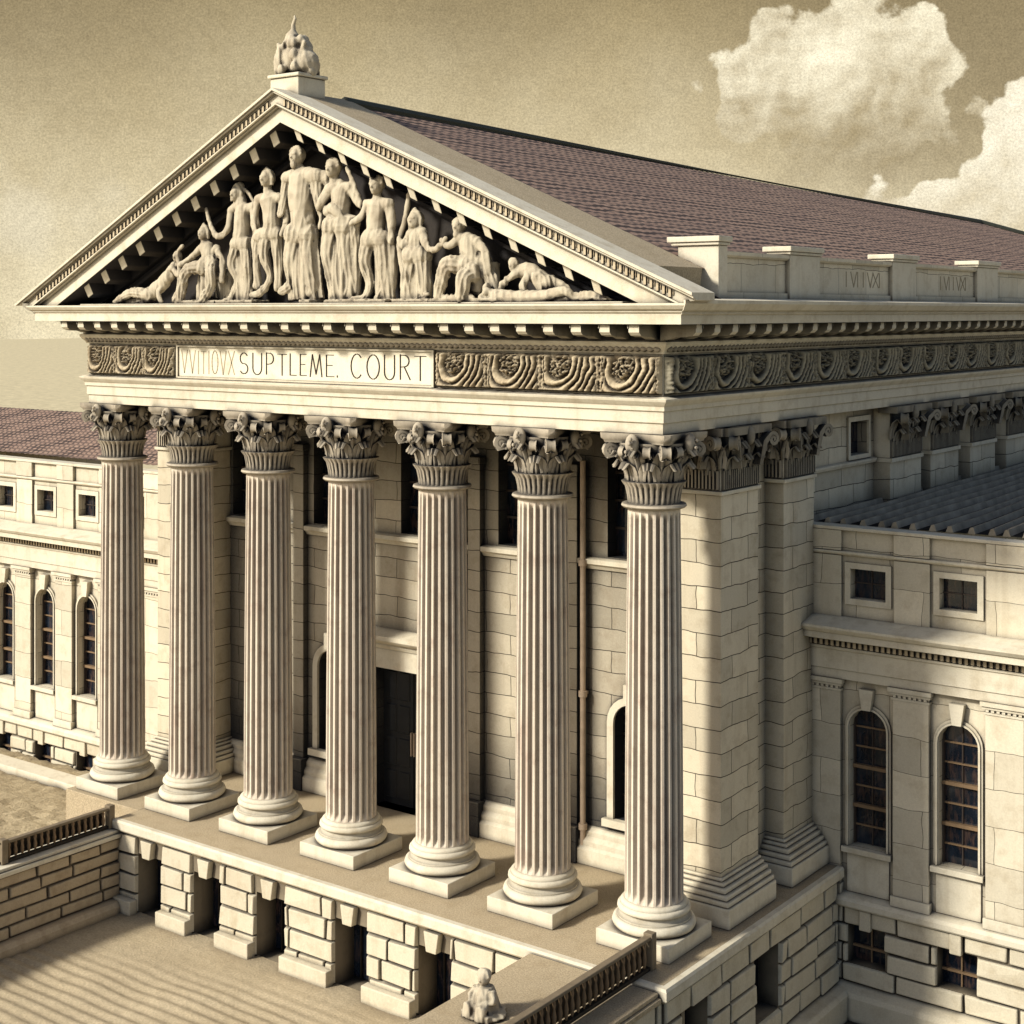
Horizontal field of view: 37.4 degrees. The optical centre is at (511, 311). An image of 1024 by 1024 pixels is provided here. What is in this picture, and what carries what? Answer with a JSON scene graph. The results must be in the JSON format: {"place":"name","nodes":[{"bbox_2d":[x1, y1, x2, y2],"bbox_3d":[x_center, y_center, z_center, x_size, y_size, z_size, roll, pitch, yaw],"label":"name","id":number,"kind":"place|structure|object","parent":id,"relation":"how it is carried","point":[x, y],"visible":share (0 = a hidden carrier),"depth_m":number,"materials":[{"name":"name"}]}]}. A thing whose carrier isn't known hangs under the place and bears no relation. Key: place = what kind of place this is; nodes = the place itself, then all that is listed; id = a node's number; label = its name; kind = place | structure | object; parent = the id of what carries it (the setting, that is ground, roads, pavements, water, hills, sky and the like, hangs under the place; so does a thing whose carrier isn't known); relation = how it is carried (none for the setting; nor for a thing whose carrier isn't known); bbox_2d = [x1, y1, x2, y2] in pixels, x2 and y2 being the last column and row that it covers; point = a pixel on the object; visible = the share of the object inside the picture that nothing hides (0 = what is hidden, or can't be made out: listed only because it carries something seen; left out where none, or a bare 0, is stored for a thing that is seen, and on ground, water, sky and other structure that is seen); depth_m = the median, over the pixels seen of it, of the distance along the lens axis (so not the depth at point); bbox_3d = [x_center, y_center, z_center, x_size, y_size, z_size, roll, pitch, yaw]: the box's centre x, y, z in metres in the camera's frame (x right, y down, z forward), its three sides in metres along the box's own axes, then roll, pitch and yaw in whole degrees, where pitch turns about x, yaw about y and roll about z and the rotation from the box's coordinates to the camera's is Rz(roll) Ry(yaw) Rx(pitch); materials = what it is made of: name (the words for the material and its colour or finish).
{"place":"outdoors","nodes":[
{"label":"outdoors","id":0,"kind":"place"},
{"bbox_2d":[0,748,89,838],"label":"gravel","id":1,"kind":"structure","parent":0,"point":[27,805],"depth_m":52.17,"materials":[{"name":"beige gravel"}]},
{"bbox_2d":[0,754,76,789],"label":"kerb","id":2,"kind":"structure","parent":1,"relation":"on","point":[47,776],"depth_m":54.74,"materials":[{"name":"stone"}]},
{"bbox_2d":[0,338,157,469],"bbox_3d":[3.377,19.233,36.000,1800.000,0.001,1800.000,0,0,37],"label":"ground","id":3,"kind":"structure","parent":0,"point":[42,374],"depth_m":465.89,"materials":[{"name":"beige"}]},
{"bbox_2d":[0,407,157,770],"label":"side wing","id":4,"kind":"structure","parent":3,"relation":"on","point":[50,513],"depth_m":57.14,"materials":[{"name":"beige stone"}]},
{"bbox_2d":[0,567,14,710],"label":"arched window","id":5,"kind":"structure","parent":4,"relation":"in","point":[7,685],"depth_m":59.03,"materials":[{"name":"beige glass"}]},
{"bbox_2d":[3,732,11,750],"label":"basement window","id":6,"kind":"structure","parent":4,"relation":"in","point":[7,736],"depth_m":59.29,"materials":[{"name":"black glass"}]},
{"bbox_2d":[0,481,16,511],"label":"attic window","id":7,"kind":"structure","parent":4,"relation":"in","point":[10,494],"depth_m":58.89,"materials":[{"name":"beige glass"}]},
{"bbox_2d":[30,573,54,720],"bbox_3d":[-17.615,12.688,57.451,1.400,5.510,0.560,0,0,37],"label":"arched window","id":8,"kind":"structure","parent":4,"relation":"in","point":[45,696],"depth_m":57.65,"materials":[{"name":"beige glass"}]},
{"bbox_2d":[34,485,56,516],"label":"attic window","id":9,"kind":"structure","parent":4,"relation":"in","point":[50,493],"depth_m":57.59,"materials":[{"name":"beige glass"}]},
{"bbox_2d":[42,743,51,761],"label":"basement window","id":10,"kind":"structure","parent":4,"relation":"in","point":[47,747],"depth_m":57.76,"materials":[{"name":"black glass"}]},
{"bbox_2d":[72,580,97,731],"bbox_3d":[-15.610,12.688,55.958,1.400,5.510,0.560,0,0,37],"label":"arched window","id":11,"kind":"structure","parent":4,"relation":"in","point":[87,707],"depth_m":56.12,"materials":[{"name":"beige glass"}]},
{"bbox_2d":[76,489,98,522],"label":"attic window","id":12,"kind":"structure","parent":4,"relation":"in","point":[92,497],"depth_m":56.08,"materials":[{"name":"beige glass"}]},
{"bbox_2d":[83,755,94,770],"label":"basement window","id":13,"kind":"structure","parent":4,"relation":"in","point":[88,759],"depth_m":56.27,"materials":[{"name":"black glass"}]},
{"bbox_2d":[0,912,421,1023],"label":"forecourt paving","id":14,"kind":"structure","parent":0,"point":[136,968],"depth_m":39.39,"materials":[{"name":"beige stone"}]},
{"bbox_2d":[0,0,1023,339],"label":"sky","id":15,"kind":"structure","parent":0,"point":[919,104],"materials":[{"name":"beige"}]},
{"bbox_2d":[844,1020,858,1023],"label":"yard","id":16,"kind":"structure","parent":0,"point":[848,1022],"depth_m":40.13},
{"bbox_2d":[14,87,1023,1023],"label":"courthouse","id":17,"kind":"structure","parent":16,"relation":"on","point":[482,641],"depth_m":40.95,"materials":[{"name":"stone"}]},
{"bbox_2d":[113,244,187,303],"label":"reclining statue","id":18,"kind":"object","parent":17,"relation":"on","point":[156,289],"visible":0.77,"depth_m":44.65,"materials":[{"name":"stone"}]},
{"bbox_2d":[158,860,162,905],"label":"basement window","id":19,"kind":"structure","parent":17,"relation":"in","point":[160,864],"depth_m":44.72,"materials":[{"name":"black glass"}]},
{"bbox_2d":[174,223,233,303],"bbox_3d":[-8.799,-1.371,43.516,1.980,2.398,0.935,0,0,37],"label":"seated statue","id":20,"kind":"object","parent":17,"relation":"on","point":[215,280],"visible":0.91,"depth_m":43.28,"materials":[{"name":"stone"}]},
{"bbox_2d":[213,877,221,927],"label":"basement window","id":21,"kind":"structure","parent":17,"relation":"in","point":[217,903],"depth_m":43.26,"materials":[{"name":"black glass"}]},
{"bbox_2d":[205,182,261,302],"bbox_3d":[-7.873,-1.946,42.811,2.130,3.463,0.722,0,0,37],"label":"standing statue","id":22,"kind":"object","parent":17,"relation":"on","point":[243,266],"visible":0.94,"depth_m":42.51,"materials":[{"name":"stone"}]},
{"bbox_2d":[242,443,245,512],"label":"window","id":23,"kind":"structure","parent":17,"relation":"in","point":[244,463],"depth_m":49.87,"materials":[{"name":"black glass"}]},
{"bbox_2d":[242,167,289,302],"bbox_3d":[-6.730,-2.125,41.956,1.489,3.811,0.699,0,0,37],"label":"standing statue","id":24,"kind":"object","parent":17,"relation":"on","point":[268,236],"visible":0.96,"depth_m":41.83,"materials":[{"name":"stone"}]},
{"bbox_2d":[276,898,286,950],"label":"basement window","id":25,"kind":"structure","parent":17,"relation":"in","point":[280,905],"depth_m":41.73,"materials":[{"name":"black glass"}]},
{"bbox_2d":[267,15,327,98],"bbox_3d":[-5.923,-6.909,41.713,1.432,2.584,1.170,0,0,37],"label":"roof finial","id":26,"kind":"object","parent":17,"relation":"on","point":[296,65],"visible":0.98,"depth_m":41.37,"materials":[{"name":"stone"}]},
{"bbox_2d":[277,145,328,302],"bbox_3d":[-5.627,-2.380,41.169,1.896,4.332,0.757,0,0,37],"label":"standing statue","id":27,"kind":"object","parent":17,"relation":"on","point":[302,187],"visible":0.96,"depth_m":40.95,"materials":[{"name":"stone"}]},
{"bbox_2d":[308,632,326,758],"bbox_3d":[-5.488,11.873,47.032,1.700,3.880,0.700,0,0,37],"label":"arched window","id":28,"kind":"structure","parent":17,"relation":"in","point":[314,750],"depth_m":47.21,"materials":[{"name":"beige stone"}]},
{"bbox_2d":[322,449,327,521],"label":"window","id":29,"kind":"structure","parent":17,"relation":"in","point":[325,497],"depth_m":47.68,"materials":[{"name":"black glass"}]},
{"bbox_2d":[316,157,362,302],"bbox_3d":[-4.573,-2.179,40.355,1.552,3.931,0.718,0,0,37],"label":"standing statue","id":30,"kind":"object","parent":17,"relation":"on","point":[340,243],"visible":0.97,"depth_m":40.16,"materials":[{"name":"stone"}]},
{"bbox_2d":[354,924,368,979],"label":"basement window","id":31,"kind":"structure","parent":17,"relation":"in","point":[360,932],"depth_m":39.90,"materials":[{"name":"black glass"}]},
{"bbox_2d":[342,174,397,302],"bbox_3d":[-3.659,-1.909,39.672,1.600,3.388,0.722,0,0,37],"label":"standing statue","id":32,"kind":"object","parent":17,"relation":"on","point":[378,240],"visible":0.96,"depth_m":39.40,"materials":[{"name":"stone"}]},
{"bbox_2d":[376,626,416,808],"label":"double door","id":33,"kind":"structure","parent":17,"relation":"in","point":[396,650],"depth_m":45.63,"materials":[{"name":"brown metal"}]},
{"bbox_2d":[409,454,418,531],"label":"window","id":34,"kind":"structure","parent":17,"relation":"in","point":[414,477],"depth_m":45.48,"materials":[{"name":"black glass"}]},
{"bbox_2d":[391,192,447,302],"bbox_3d":[-2.251,-1.644,38.623,1.892,2.890,0.722,0,0,37],"label":"standing statue","id":35,"kind":"object","parent":17,"relation":"on","point":[415,250],"visible":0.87,"depth_m":38.63,"materials":[{"name":"stone"}]},
{"bbox_2d":[437,952,452,1004],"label":"basement window","id":36,"kind":"structure","parent":17,"relation":"in","point":[444,963],"depth_m":38.20,"materials":[{"name":"black glass"}]},
{"bbox_2d":[428,216,499,302],"bbox_3d":[-1.132,-1.299,37.747,2.094,2.228,1.027,0,0,37],"label":"seated statue","id":37,"kind":"object","parent":17,"relation":"on","point":[473,267],"visible":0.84,"depth_m":37.52,"materials":[{"name":"stone"}]},
{"bbox_2d":[506,450,517,543],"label":"window","id":38,"kind":"structure","parent":17,"relation":"in","point":[512,516],"depth_m":43.29,"materials":[{"name":"black glass"}]},
{"bbox_2d":[498,257,570,290],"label":"crouching statue","id":39,"kind":"object","parent":17,"relation":"on","point":[537,277],"visible":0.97,"depth_m":36.45,"materials":[{"name":"stone"}]},
{"bbox_2d":[478,282,612,302],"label":"reclining statue","id":40,"kind":"object","parent":17,"relation":"on","point":[554,294],"visible":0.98,"depth_m":35.99,"materials":[{"name":"stone"}]},
{"bbox_2d":[601,684,625,830],"bbox_3d":[3.293,11.873,40.489,1.700,3.880,0.700,0,0,37],"label":"arched window","id":41,"kind":"structure","parent":17,"relation":"in","point":[609,821],"depth_m":40.66,"materials":[{"name":"beige stone"}]},
{"bbox_2d":[615,457,627,555],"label":"window","id":42,"kind":"structure","parent":17,"relation":"in","point":[621,527],"depth_m":41.09,"materials":[{"name":"black glass"}]},
{"bbox_2d":[754,958,757,1000],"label":"basement window","id":43,"kind":"structure","parent":17,"relation":"in","point":[755,961],"depth_m":38.36,"materials":[{"name":"black glass"}]},
{"bbox_2d":[847,415,870,460],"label":"window","id":44,"kind":"structure","parent":17,"relation":"in","point":[851,421],"depth_m":45.37,"materials":[{"name":"beige stone"}]},
{"bbox_2d":[801,463,1023,1023],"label":"side wing","id":45,"kind":"structure","parent":16,"relation":"on","point":[916,639],"depth_m":39.53,"materials":[{"name":"beige stone"}]},
{"bbox_2d":[841,688,892,899],"bbox_3d":[9.579,12.838,40.557,1.400,5.510,0.560,0,0,37],"label":"arched window","id":46,"kind":"structure","parent":45,"relation":"in","point":[868,870],"depth_m":40.67,"materials":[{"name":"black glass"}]},
{"bbox_2d":[845,562,891,608],"bbox_3d":[9.615,7.308,40.606,1.320,1.130,0.360,0,0,37],"label":"attic window","id":47,"kind":"structure","parent":45,"relation":"in","point":[872,581],"depth_m":40.65,"materials":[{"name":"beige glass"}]},
{"bbox_2d":[853,925,884,964],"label":"basement window","id":48,"kind":"structure","parent":45,"relation":"in","point":[867,946],"depth_m":40.75,"materials":[{"name":"black glass"}]},
{"bbox_2d":[930,702,984,922],"bbox_3d":[11.560,12.838,39.082,1.400,5.510,0.560,0,0,37],"label":"arched window","id":49,"kind":"structure","parent":45,"relation":"in","point":[958,892],"depth_m":39.19,"materials":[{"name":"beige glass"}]},
{"bbox_2d":[933,571,983,620],"bbox_3d":[11.595,7.308,39.130,1.320,1.130,0.360,0,0,37],"label":"attic window","id":50,"kind":"structure","parent":45,"relation":"in","point":[961,591],"depth_m":39.18,"materials":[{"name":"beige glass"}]},
{"bbox_2d":[942,948,976,989],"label":"basement window","id":51,"kind":"structure","parent":45,"relation":"in","point":[959,970],"depth_m":39.24,"materials":[{"name":"black glass"}]},
{"label":"forecourt","id":52,"kind":"structure","parent":0,"visible":0},
{"bbox_2d":[0,825,122,960],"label":"retaining wall","id":53,"kind":"structure","parent":52,"relation":"on","point":[49,895],"depth_m":42.76,"materials":[{"name":"stone"}]},
{"bbox_2d":[0,803,114,864],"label":"railing","id":54,"kind":"object","parent":53,"relation":"on","point":[41,837],"visible":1,"depth_m":43.13,"materials":[{"name":"stone"}]},
{"bbox_2d":[409,954,660,1023],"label":"cheek wall","id":55,"kind":"structure","parent":52,"relation":"on","point":[525,983],"depth_m":33.16,"materials":[{"name":"stone"}]},
{"bbox_2d":[461,967,506,1023],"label":"garden statue","id":56,"kind":"object","parent":55,"relation":"on","point":[482,1005],"visible":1,"depth_m":32.11,"materials":[{"name":"stone"}]},
{"bbox_2d":[504,930,655,1023],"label":"railing","id":57,"kind":"object","parent":55,"relation":"on","point":[566,1000],"visible":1,"depth_m":32.60,"materials":[{"name":"stone"}]}
]}

